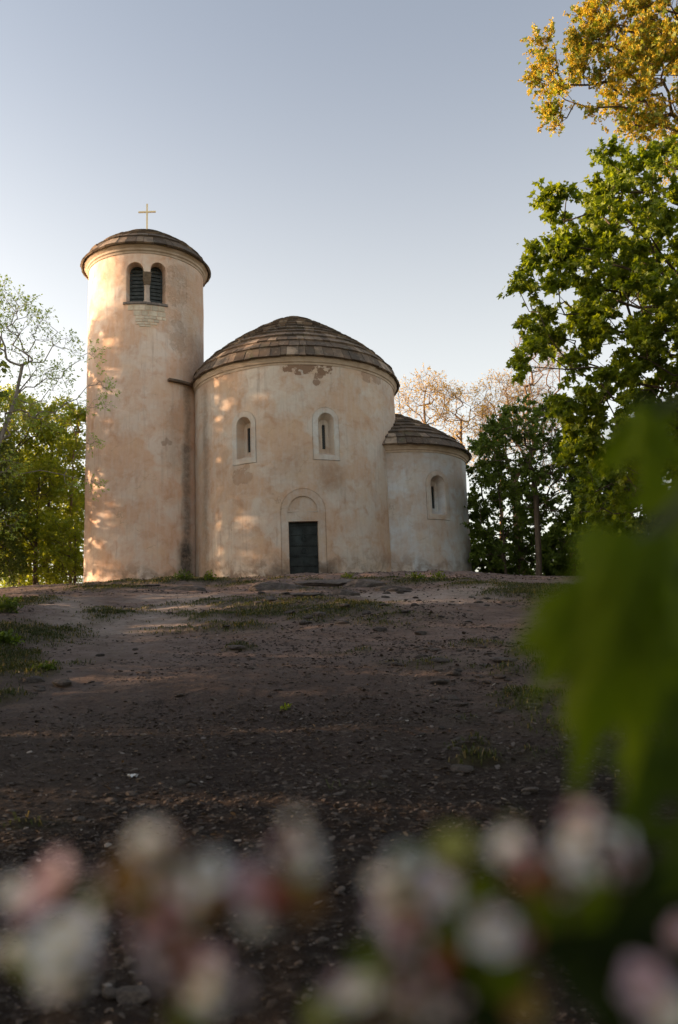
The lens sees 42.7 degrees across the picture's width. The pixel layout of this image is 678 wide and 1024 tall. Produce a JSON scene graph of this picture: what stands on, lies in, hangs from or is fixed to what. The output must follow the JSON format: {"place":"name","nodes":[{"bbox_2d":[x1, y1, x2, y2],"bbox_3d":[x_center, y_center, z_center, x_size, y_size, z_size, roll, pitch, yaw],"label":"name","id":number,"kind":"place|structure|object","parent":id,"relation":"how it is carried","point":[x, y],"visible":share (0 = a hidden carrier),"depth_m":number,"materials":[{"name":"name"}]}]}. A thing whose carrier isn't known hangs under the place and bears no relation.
{"place":"outdoors","nodes":[
{"label":"outdoors","id":0,"kind":"place"},
{"bbox_2d":[0,569,677,1023],"bbox_3d":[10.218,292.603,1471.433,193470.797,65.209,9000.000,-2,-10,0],"label":"ground","id":1,"kind":"structure","parent":0,"point":[98,696],"depth_m":5.72,"materials":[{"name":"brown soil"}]},
{"bbox_2d":[0,594,23,612],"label":"weed plant","id":2,"kind":"object","parent":1,"relation":"on","point":[7,605],"visible":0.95,"depth_m":14.99,"materials":[{"name":"green plant"}]},
{"bbox_2d":[0,343,24,523],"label":"woodland tree","id":3,"kind":"object","parent":1,"relation":"on","point":[3,369],"visible":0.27,"depth_m":40.86,"materials":[{"name":"green plant"}]},
{"bbox_2d":[0,628,24,645],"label":"weed plant","id":4,"kind":"object","parent":1,"relation":"on","point":[7,636],"visible":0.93,"depth_m":11.27,"materials":[{"name":"green plant"}]},
{"bbox_2d":[0,544,33,587],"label":"bush","id":5,"kind":"object","parent":1,"relation":"on","point":[28,580],"visible":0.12,"depth_m":39.27,"materials":[{"name":"green plant"}]},
{"bbox_2d":[0,438,42,586],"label":"understory tree","id":6,"kind":"object","parent":1,"relation":"on","point":[10,566],"visible":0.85,"depth_m":37.04,"materials":[{"name":"green plant"}]},
{"bbox_2d":[18,676,44,683],"bbox_3d":[-3.212,1.761,9.060,0.267,0.100,0.185,4,-5,-15],"label":"stone","id":7,"kind":"object","parent":1,"relation":"on","point":[33,679],"visible":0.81,"depth_m":9.00,"materials":[{"name":"grey stone"}]},
{"bbox_2d":[0,391,66,585],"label":"understory tree","id":8,"kind":"object","parent":1,"relation":"on","point":[35,447],"visible":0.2,"depth_m":41.98,"materials":[{"name":"green plant"}]},
{"bbox_2d":[27,856,40,860],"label":"stone","id":9,"kind":"object","parent":1,"relation":"on","point":[33,858],"visible":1,"depth_m":4.06,"materials":[{"name":"grey stone"}]},
{"bbox_2d":[0,453,83,584],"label":"understory tree","id":10,"kind":"object","parent":1,"relation":"on","point":[55,486],"visible":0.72,"depth_m":38.24,"materials":[{"name":"green plant"}]},
{"bbox_2d":[27,659,56,670],"bbox_3d":[-3.212,1.674,9.411,0.307,0.140,0.161,0,-10,-9],"label":"weed plant","id":11,"kind":"object","parent":1,"relation":"on","point":[48,666],"visible":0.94,"depth_m":9.38,"materials":[{"name":"green plant"}]},
{"bbox_2d":[0,383,84,587],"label":"understory tree","id":12,"kind":"object","parent":1,"relation":"on","point":[33,400],"visible":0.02,"depth_m":47.85,"materials":[{"name":"green plant"}]},
{"bbox_2d":[18,540,66,584],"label":"bush","id":13,"kind":"object","parent":1,"relation":"on","point":[38,580],"visible":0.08,"depth_m":40.16,"materials":[{"name":"green plant"}]},
{"bbox_2d":[44,848,53,853],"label":"stone","id":14,"kind":"object","parent":1,"relation":"on","point":[49,850],"visible":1,"depth_m":4.16,"materials":[{"name":"grey stone"}]},
{"bbox_2d":[16,396,85,583],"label":"understory tree","id":15,"kind":"object","parent":1,"relation":"on","point":[47,442],"visible":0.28,"depth_m":42.77,"materials":[{"name":"green plant"}]},
{"bbox_2d":[0,853,106,1023],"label":"blossom branch","id":16,"kind":"object","parent":1,"relation":"on","point":[56,954],"visible":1,"depth_m":0.24,"materials":[{"name":"white plant"}]},
{"bbox_2d":[32,512,83,583],"bbox_3d":[-11.627,1.802,36.841,2.666,3.722,2.419,0,-10,-13],"label":"understory tree","id":17,"kind":"object","parent":1,"relation":"on","point":[76,563],"visible":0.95,"depth_m":36.62,"materials":[{"name":"green plant"}]},
{"bbox_2d":[0,274,120,540],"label":"ash tree","id":18,"kind":"object","parent":1,"relation":"on","point":[9,416],"visible":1,"depth_m":24.01,"materials":[{"name":"green plant"}]},
{"bbox_2d":[37,543,83,584],"bbox_3d":[-12.412,2.571,39.172,2.317,3.194,2.542,6,-13,-38],"label":"bush","id":19,"kind":"object","parent":1,"relation":"on","point":[68,578],"visible":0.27,"depth_m":39.07,"materials":[{"name":"green plant"}]},
{"bbox_2d":[52,678,71,686],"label":"stone","id":20,"kind":"object","parent":1,"relation":"on","point":[62,682],"visible":0.99,"depth_m":8.82,"materials":[{"name":"grey stone"}]},
{"bbox_2d":[41,397,85,582],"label":"understory tree","id":21,"kind":"object","parent":1,"relation":"on","point":[69,451],"visible":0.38,"depth_m":40.80,"materials":[{"name":"green plant"}]},
{"bbox_2d":[72,816,85,821],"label":"stone","id":22,"kind":"object","parent":1,"relation":"on","point":[77,818],"visible":1,"depth_m":4.60,"materials":[{"name":"grey stone"}]},
{"bbox_2d":[75,878,85,883],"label":"stone","id":23,"kind":"object","parent":1,"relation":"on","point":[79,880],"visible":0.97,"depth_m":3.76,"materials":[{"name":"grey stone"}]},
{"bbox_2d":[91,990,101,995],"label":"stone","id":24,"kind":"object","parent":1,"relation":"on","point":[96,992],"visible":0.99,"depth_m":2.84,"materials":[{"name":"grey stone"}]},
{"bbox_2d":[97,950,105,957],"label":"stone","id":25,"kind":"object","parent":1,"relation":"on","point":[101,953],"visible":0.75,"depth_m":3.12,"materials":[{"name":"grey stone"}]},
{"bbox_2d":[96,916,112,922],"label":"stone","id":26,"kind":"object","parent":1,"relation":"on","point":[103,919],"visible":0.72,"depth_m":3.40,"materials":[{"name":"grey stone"}]},
{"bbox_2d":[102,986,116,998],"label":"stone","id":27,"kind":"object","parent":1,"relation":"on","point":[108,992],"visible":0.84,"depth_m":2.81,"materials":[{"name":"grey stone"}]},
{"bbox_2d":[104,797,116,802],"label":"stone","id":28,"kind":"object","parent":1,"relation":"on","point":[110,800],"visible":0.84,"depth_m":4.89,"materials":[{"name":"grey stone"}]},
{"bbox_2d":[116,808,126,812],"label":"stone","id":29,"kind":"object","parent":1,"relation":"on","point":[121,810],"visible":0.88,"depth_m":4.70,"materials":[{"name":"grey stone"}]},
{"bbox_2d":[121,958,136,966],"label":"stone","id":30,"kind":"object","parent":1,"relation":"on","point":[128,962],"visible":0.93,"depth_m":3.03,"materials":[{"name":"grey stone"}]},
{"bbox_2d":[125,791,137,794],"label":"stone","id":31,"kind":"object","parent":1,"relation":"on","point":[132,792],"visible":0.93,"depth_m":5.04,"materials":[{"name":"grey stone"}]},
{"bbox_2d":[116,985,150,1004],"bbox_3d":[-0.674,1.570,2.818,0.104,0.038,0.140,3,-11,-26],"label":"stone","id":32,"kind":"object","parent":1,"relation":"on","point":[135,994],"visible":0.98,"depth_m":2.79,"materials":[{"name":"grey stone"}]},
{"bbox_2d":[141,584,160,585],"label":"rock outcrop","id":33,"kind":"object","parent":1,"relation":"on","point":[150,584],"visible":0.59,"depth_m":28.02,"materials":[{"name":"grey stone"}]},
{"bbox_2d":[108,823,248,1023],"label":"blossom branch","id":34,"kind":"object","parent":1,"relation":"on","point":[177,880],"visible":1,"depth_m":0.23,"materials":[{"name":"white plant"}]},
{"bbox_2d":[171,780,186,785],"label":"stone","id":35,"kind":"object","parent":1,"relation":"on","point":[179,782],"visible":1,"depth_m":5.19,"materials":[{"name":"grey stone"}]},
{"bbox_2d":[171,569,192,580],"bbox_3d":[-5.321,2.143,29.602,0.797,0.437,0.514,-2,-10,0],"label":"weed plant","id":36,"kind":"object","parent":1,"relation":"on","point":[181,575],"visible":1,"depth_m":29.55,"materials":[{"name":"green plant"}]},
{"bbox_2d":[172,586,206,590],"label":"rock outcrop","id":37,"kind":"object","parent":1,"relation":"on","point":[191,588],"visible":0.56,"depth_m":26.90,"materials":[{"name":"grey stone"}]},
{"bbox_2d":[192,828,201,834],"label":"stone","id":38,"kind":"object","parent":1,"relation":"on","point":[196,831],"visible":1,"depth_m":4.29,"materials":[{"name":"grey stone"}]},
{"bbox_2d":[204,570,216,580],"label":"weed plant","id":39,"kind":"object","parent":1,"relation":"on","point":[210,577],"visible":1,"depth_m":29.55,"materials":[{"name":"green plant"}]},
{"bbox_2d":[228,645,245,648],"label":"stone","id":40,"kind":"object","parent":1,"relation":"on","point":[236,646],"visible":1,"depth_m":11.00,"materials":[{"name":"grey stone"}]},
{"bbox_2d":[181,816,320,1023],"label":"blossom branch","id":41,"kind":"object","parent":1,"relation":"on","point":[259,895],"visible":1,"depth_m":0.23,"materials":[{"name":"pink plant"}]},
{"bbox_2d":[80,204,471,582],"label":"rotunda church","id":42,"kind":"structure","parent":1,"relation":"on","point":[288,445],"depth_m":34.31,"materials":[{"name":"paint"}]},
{"bbox_2d":[232,411,255,465],"bbox_3d":[-3.561,-2.817,33.363,1.041,2.066,0.478,-7,-11,25],"label":"window frame","id":43,"kind":"structure","parent":42,"relation":"in","point":[235,461],"depth_m":33.19,"materials":[{"name":"paint"}]},
{"bbox_2d":[289,522,318,573],"bbox_3d":[-1.312,1.395,32.214,1.160,2.100,0.120,-1,-10,-5],"label":"door","id":44,"kind":"structure","parent":42,"relation":"in","point":[303,536],"depth_m":32.21,"materials":[{"name":"grey metal"}]},
{"bbox_2d":[312,407,339,460],"bbox_3d":[-0.562,-2.949,33.186,1.041,2.056,0.478,1,-11,-18],"label":"window frame","id":45,"kind":"structure","parent":42,"relation":"in","point":[316,456],"depth_m":32.99,"materials":[{"name":"paint"}]},
{"bbox_2d":[426,471,449,519],"bbox_3d":[3.883,-0.640,34.996,1.090,1.986,0.478,4,-12,-29],"label":"window frame","id":46,"kind":"structure","parent":42,"relation":"in","point":[429,489],"depth_m":34.80,"materials":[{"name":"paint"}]},
{"bbox_2d":[248,582,305,590],"bbox_3d":[-1.621,2.067,23.239,1.624,0.384,0.769,-1,-10,-3],"label":"rock outcrop","id":47,"kind":"object","parent":1,"relation":"on","point":[264,586],"visible":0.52,"depth_m":22.99,"materials":[{"name":"grey stone"}]},
{"bbox_2d":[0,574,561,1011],"bbox_3d":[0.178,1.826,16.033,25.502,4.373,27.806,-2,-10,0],"label":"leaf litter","id":48,"kind":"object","parent":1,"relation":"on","point":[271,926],"visible":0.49,"depth_m":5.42,"materials":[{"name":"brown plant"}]},
{"bbox_2d":[280,702,290,709],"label":"weed plant","id":49,"kind":"object","parent":1,"relation":"on","point":[285,706],"visible":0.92,"depth_m":7.30,"materials":[{"name":"green plant"}]},
{"bbox_2d":[299,620,307,624],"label":"stone","id":50,"kind":"object","parent":1,"relation":"on","point":[301,622],"visible":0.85,"depth_m":14.39,"materials":[{"name":"grey stone"}]},
{"bbox_2d":[290,593,322,596],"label":"rock outcrop","id":51,"kind":"object","parent":1,"relation":"on","point":[303,594],"visible":0.61,"depth_m":19.60,"materials":[{"name":"grey stone"}]},
{"bbox_2d":[301,993,311,1001],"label":"stone","id":52,"kind":"object","parent":1,"relation":"on","point":[305,997],"visible":0.91,"depth_m":2.75,"materials":[{"name":"grey stone"}]},
{"bbox_2d":[312,611,325,615],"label":"stone","id":53,"kind":"object","parent":1,"relation":"on","point":[317,613],"visible":0.89,"depth_m":15.14,"materials":[{"name":"grey stone"}]},
{"bbox_2d":[315,937,328,942],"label":"stone","id":54,"kind":"object","parent":1,"relation":"on","point":[322,939],"visible":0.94,"depth_m":3.12,"materials":[{"name":"grey stone"}]},
{"bbox_2d":[293,579,354,586],"bbox_3d":[-0.337,2.128,24.822,1.989,0.403,1.001,-3,-10,6],"label":"rock outcrop","id":55,"kind":"object","parent":1,"relation":"on","point":[329,583],"visible":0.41,"depth_m":24.48,"materials":[{"name":"grey stone"}]},
{"bbox_2d":[0,574,656,826],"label":"grass","id":56,"kind":"structure","parent":1,"relation":"on","point":[531,589],"depth_m":14.91,"materials":[{"name":"green plant"}]},
{"bbox_2d":[333,791,345,795],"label":"stone","id":57,"kind":"object","parent":1,"relation":"on","point":[339,793],"visible":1,"depth_m":4.83,"materials":[{"name":"grey stone"}]},
{"bbox_2d":[334,887,345,894],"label":"stone","id":58,"kind":"object","parent":1,"relation":"on","point":[342,889],"visible":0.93,"depth_m":3.51,"materials":[{"name":"grey stone"}]},
{"bbox_2d":[335,620,349,623],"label":"stone","id":59,"kind":"object","parent":1,"relation":"on","point":[342,622],"visible":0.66,"depth_m":14.15,"materials":[{"name":"grey stone"}]},
{"bbox_2d":[326,590,360,595],"bbox_3d":[0.100,1.890,19.488,0.801,0.259,0.496,4,-12,-29],"label":"rock outcrop","id":60,"kind":"object","parent":1,"relation":"on","point":[344,592],"visible":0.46,"depth_m":19.35,"materials":[{"name":"grey stone"}]},
{"bbox_2d":[340,573,357,577],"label":"weed plant","id":61,"kind":"object","parent":1,"relation":"on","point":[349,575],"visible":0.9,"depth_m":27.46,"materials":[{"name":"green plant"}]},
{"bbox_2d":[342,579,385,587],"bbox_3d":[0.674,2.079,23.855,1.358,0.440,0.841,0,-10,-10],"label":"rock outcrop","id":62,"kind":"object","parent":1,"relation":"on","point":[356,583],"visible":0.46,"depth_m":23.59,"materials":[{"name":"grey stone"}]},
{"bbox_2d":[362,922,377,930],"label":"stone","id":63,"kind":"object","parent":1,"relation":"on","point":[367,925],"visible":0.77,"depth_m":3.22,"materials":[{"name":"grey stone"}]},
{"bbox_2d":[369,827,380,830],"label":"stone","id":64,"kind":"object","parent":1,"relation":"on","point":[375,828],"visible":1,"depth_m":4.26,"materials":[{"name":"grey stone"}]},
{"bbox_2d":[372,627,386,631],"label":"stone","id":65,"kind":"object","parent":1,"relation":"on","point":[379,629],"visible":0.97,"depth_m":13.04,"materials":[{"name":"grey stone"}]},
{"bbox_2d":[378,775,387,778],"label":"stone","id":66,"kind":"object","parent":1,"relation":"on","point":[383,776],"visible":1,"depth_m":5.12,"materials":[{"name":"grey stone"}]},
{"bbox_2d":[381,770,392,774],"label":"stone","id":67,"kind":"object","parent":1,"relation":"on","point":[388,772],"visible":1,"depth_m":5.22,"materials":[{"name":"grey stone"}]},
{"bbox_2d":[387,588,399,591],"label":"stone","id":68,"kind":"object","parent":1,"relation":"on","point":[393,589],"visible":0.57,"depth_m":20.79,"materials":[{"name":"grey stone"}]},
{"bbox_2d":[375,585,412,590],"bbox_3d":[1.354,1.919,21.293,0.974,0.230,0.461,-2,-10,-1],"label":"rock outcrop","id":69,"kind":"object","parent":1,"relation":"on","point":[383,588],"visible":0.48,"depth_m":21.16,"materials":[{"name":"grey stone"}]},
{"bbox_2d":[391,662,401,665],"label":"stone","id":70,"kind":"object","parent":1,"relation":"on","point":[395,664],"visible":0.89,"depth_m":9.41,"materials":[{"name":"grey stone"}]},
{"bbox_2d":[405,572,426,578],"bbox_3d":[2.193,1.853,25.107,0.661,0.266,0.453,2,-11,-21],"label":"weed plant","id":71,"kind":"object","parent":1,"relation":"on","point":[417,577],"visible":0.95,"depth_m":25.05,"materials":[{"name":"green plant"}]},
{"bbox_2d":[414,631,426,634],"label":"stone","id":72,"kind":"object","parent":1,"relation":"on","point":[420,632],"visible":1,"depth_m":12.67,"materials":[{"name":"grey stone"}]},
{"bbox_2d":[306,829,541,1023],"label":"blossom branch","id":73,"kind":"object","parent":1,"relation":"on","point":[493,983],"visible":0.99,"depth_m":0.23,"materials":[{"name":"white plant"}]},
{"bbox_2d":[394,363,463,429],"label":"background tree","id":74,"kind":"object","parent":1,"relation":"on","point":[435,391],"visible":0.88,"depth_m":48.63,"materials":[{"name":"beige plant"}]},
{"bbox_2d":[430,571,444,579],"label":"weed plant","id":75,"kind":"object","parent":1,"relation":"on","point":[440,575],"visible":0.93,"depth_m":24.55,"materials":[{"name":"green plant"}]},
{"bbox_2d":[429,657,449,662],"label":"stone","id":76,"kind":"object","parent":1,"relation":"on","point":[439,660],"visible":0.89,"depth_m":9.44,"materials":[{"name":"grey stone"}]},
{"bbox_2d":[430,679,449,684],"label":"stone","id":77,"kind":"object","parent":1,"relation":"on","point":[440,681],"visible":0.8,"depth_m":8.41,"materials":[{"name":"grey stone"}]},
{"bbox_2d":[448,670,460,674],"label":"stone","id":78,"kind":"object","parent":1,"relation":"on","point":[453,672],"visible":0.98,"depth_m":8.80,"materials":[{"name":"grey stone"}]},
{"bbox_2d":[452,746,461,750],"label":"stone","id":79,"kind":"object","parent":1,"relation":"on","point":[456,748],"visible":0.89,"depth_m":5.71,"materials":[{"name":"grey stone"}]},
{"bbox_2d":[430,380,492,474],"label":"background tree","id":80,"kind":"object","parent":1,"relation":"on","point":[460,433],"visible":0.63,"depth_m":48.55,"materials":[{"name":"beige plant"}]},
{"bbox_2d":[450,764,473,773],"bbox_3d":[0.751,1.562,5.260,0.143,0.052,0.192,-5,-10,14],"label":"stone","id":81,"kind":"object","parent":1,"relation":"on","point":[461,768],"visible":0.96,"depth_m":5.20,"materials":[{"name":"grey stone"}]},
{"bbox_2d":[454,702,469,705],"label":"stone","id":82,"kind":"object","parent":1,"relation":"on","point":[462,704],"visible":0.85,"depth_m":7.29,"materials":[{"name":"grey stone"}]},
{"bbox_2d":[462,679,476,681],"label":"stone","id":83,"kind":"object","parent":1,"relation":"on","point":[467,680],"visible":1,"depth_m":8.51,"materials":[{"name":"grey stone"}]},
{"bbox_2d":[470,535,502,573],"bbox_3d":[6.470,2.159,38.725,2.185,2.920,2.290,-2,-10,0],"label":"bush","id":84,"kind":"object","parent":1,"relation":"on","point":[482,561],"visible":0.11,"depth_m":38.14,"materials":[{"name":"green plant"}]},
{"bbox_2d":[466,439,521,574],"bbox_3d":[6.396,-0.017,37.658,2.884,6.850,2.190,-2,-10,0],"label":"understory tree","id":85,"kind":"object","parent":1,"relation":"on","point":[473,517],"visible":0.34,"depth_m":37.23,"materials":[{"name":"green plant"}]},
{"bbox_2d":[462,454,533,573],"bbox_3d":[6.504,0.315,35.383,3.196,5.624,2.586,-2,-10,0],"label":"understory tree","id":86,"kind":"object","parent":1,"relation":"on","point":[501,528],"visible":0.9,"depth_m":35.27,"materials":[{"name":"green plant"}]},
{"bbox_2d":[494,674,505,678],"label":"stone","id":87,"kind":"object","parent":1,"relation":"on","point":[499,676],"visible":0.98,"depth_m":8.53,"materials":[{"name":"grey stone"}]},
{"bbox_2d":[490,656,517,661],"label":"stone","id":88,"kind":"object","parent":1,"relation":"on","point":[498,659],"visible":0.9,"depth_m":9.36,"materials":[{"name":"grey stone"}]},
{"bbox_2d":[466,369,550,540],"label":"background tree","id":89,"kind":"object","parent":1,"relation":"on","point":[504,387],"visible":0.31,"depth_m":48.59,"materials":[{"name":"beige plant"}]},
{"bbox_2d":[499,537,534,572],"bbox_3d":[7.876,2.295,39.634,2.310,3.098,1.988,-2,-10,0],"label":"bush","id":90,"kind":"object","parent":1,"relation":"on","point":[512,543],"visible":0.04,"depth_m":39.31,"materials":[{"name":"green plant"}]},
{"bbox_2d":[467,329,576,573],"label":"understory tree","id":91,"kind":"object","parent":1,"relation":"on","point":[531,383],"visible":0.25,"depth_m":40.44,"materials":[{"name":"green plant"}]},
{"bbox_2d":[500,466,557,574],"bbox_3d":[7.948,0.556,36.868,2.689,5.509,2.299,-2,-10,0],"label":"understory tree","id":92,"kind":"object","parent":1,"relation":"on","point":[530,537],"visible":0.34,"depth_m":36.59,"materials":[{"name":"green plant"}]},
{"bbox_2d":[521,787,538,792],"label":"stone","id":93,"kind":"object","parent":1,"relation":"on","point":[531,789],"visible":0.92,"depth_m":4.80,"materials":[{"name":"grey stone"}]},
{"bbox_2d":[512,535,556,574],"bbox_3d":[8.722,2.131,38.061,2.554,2.828,2.128,-2,-10,0],"label":"bush","id":94,"kind":"object","parent":1,"relation":"on","point":[526,567],"visible":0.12,"depth_m":37.69,"materials":[{"name":"green plant"}]},
{"bbox_2d":[467,391,605,575],"bbox_3d":[7.826,-1.051,33.973,5.923,8.083,4.489,-2,-10,0],"label":"understory tree","id":95,"kind":"object","parent":1,"relation":"on","point":[493,428],"visible":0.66,"depth_m":33.50,"materials":[{"name":"green plant"}]},
{"bbox_2d":[529,536,576,572],"bbox_3d":[9.564,2.111,37.253,2.959,2.890,2.276,-2,-10,0],"label":"bush","id":96,"kind":"object","parent":1,"relation":"on","point":[562,539],"visible":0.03,"depth_m":37.19,"materials":[{"name":"green plant"}]},
{"bbox_2d":[482,805,670,1023],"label":"blossom branch","id":97,"kind":"object","parent":1,"relation":"on","point":[583,946],"visible":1,"depth_m":0.25,"materials":[{"name":"white plant"}]},
{"bbox_2d":[530,469,635,575],"bbox_3d":[9.800,0.779,34.426,4.620,5.460,4.100,-2,-10,0],"label":"understory tree","id":98,"kind":"object","parent":1,"relation":"on","point":[563,562],"visible":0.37,"depth_m":33.71,"materials":[{"name":"green plant"}]},
{"bbox_2d":[497,133,677,535],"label":"maple tree","id":99,"kind":"object","parent":1,"relation":"on","point":[632,268],"visible":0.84,"depth_m":15.64,"materials":[{"name":"green plant"}]},
{"bbox_2d":[512,396,677,915],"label":"maple sapling","id":100,"kind":"object","parent":1,"relation":"on","point":[599,634],"visible":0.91,"depth_m":0.34,"materials":[{"name":"green plant"}]},
{"bbox_2d":[518,0,677,186],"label":"maple tree","id":101,"kind":"object","parent":1,"relation":"on","point":[646,54],"visible":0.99,"depth_m":22.07,"materials":[{"name":"yellow plant"}]},
{"bbox_2d":[570,434,677,550],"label":"understory tree","id":102,"kind":"object","parent":1,"relation":"on","point":[603,483],"visible":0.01,"depth_m":31.93,"materials":[{"name":"green plant"}]},
{"bbox_2d":[593,910,677,1023],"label":"blossom branch","id":103,"kind":"object","parent":1,"relation":"on","point":[647,959],"visible":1,"depth_m":0.24,"materials":[{"name":"pink plant"}]},
{"bbox_2d":[624,433,676,516],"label":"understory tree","id":104,"kind":"object","parent":1,"relation":"on","point":[668,470],"visible":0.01,"depth_m":31.27,"materials":[{"name":"green plant"}]},
{"bbox_2d":[0,0,677,586],"label":"sky","id":105,"kind":"structure","parent":0,"point":[363,170],"materials":[{"name":"blue"}]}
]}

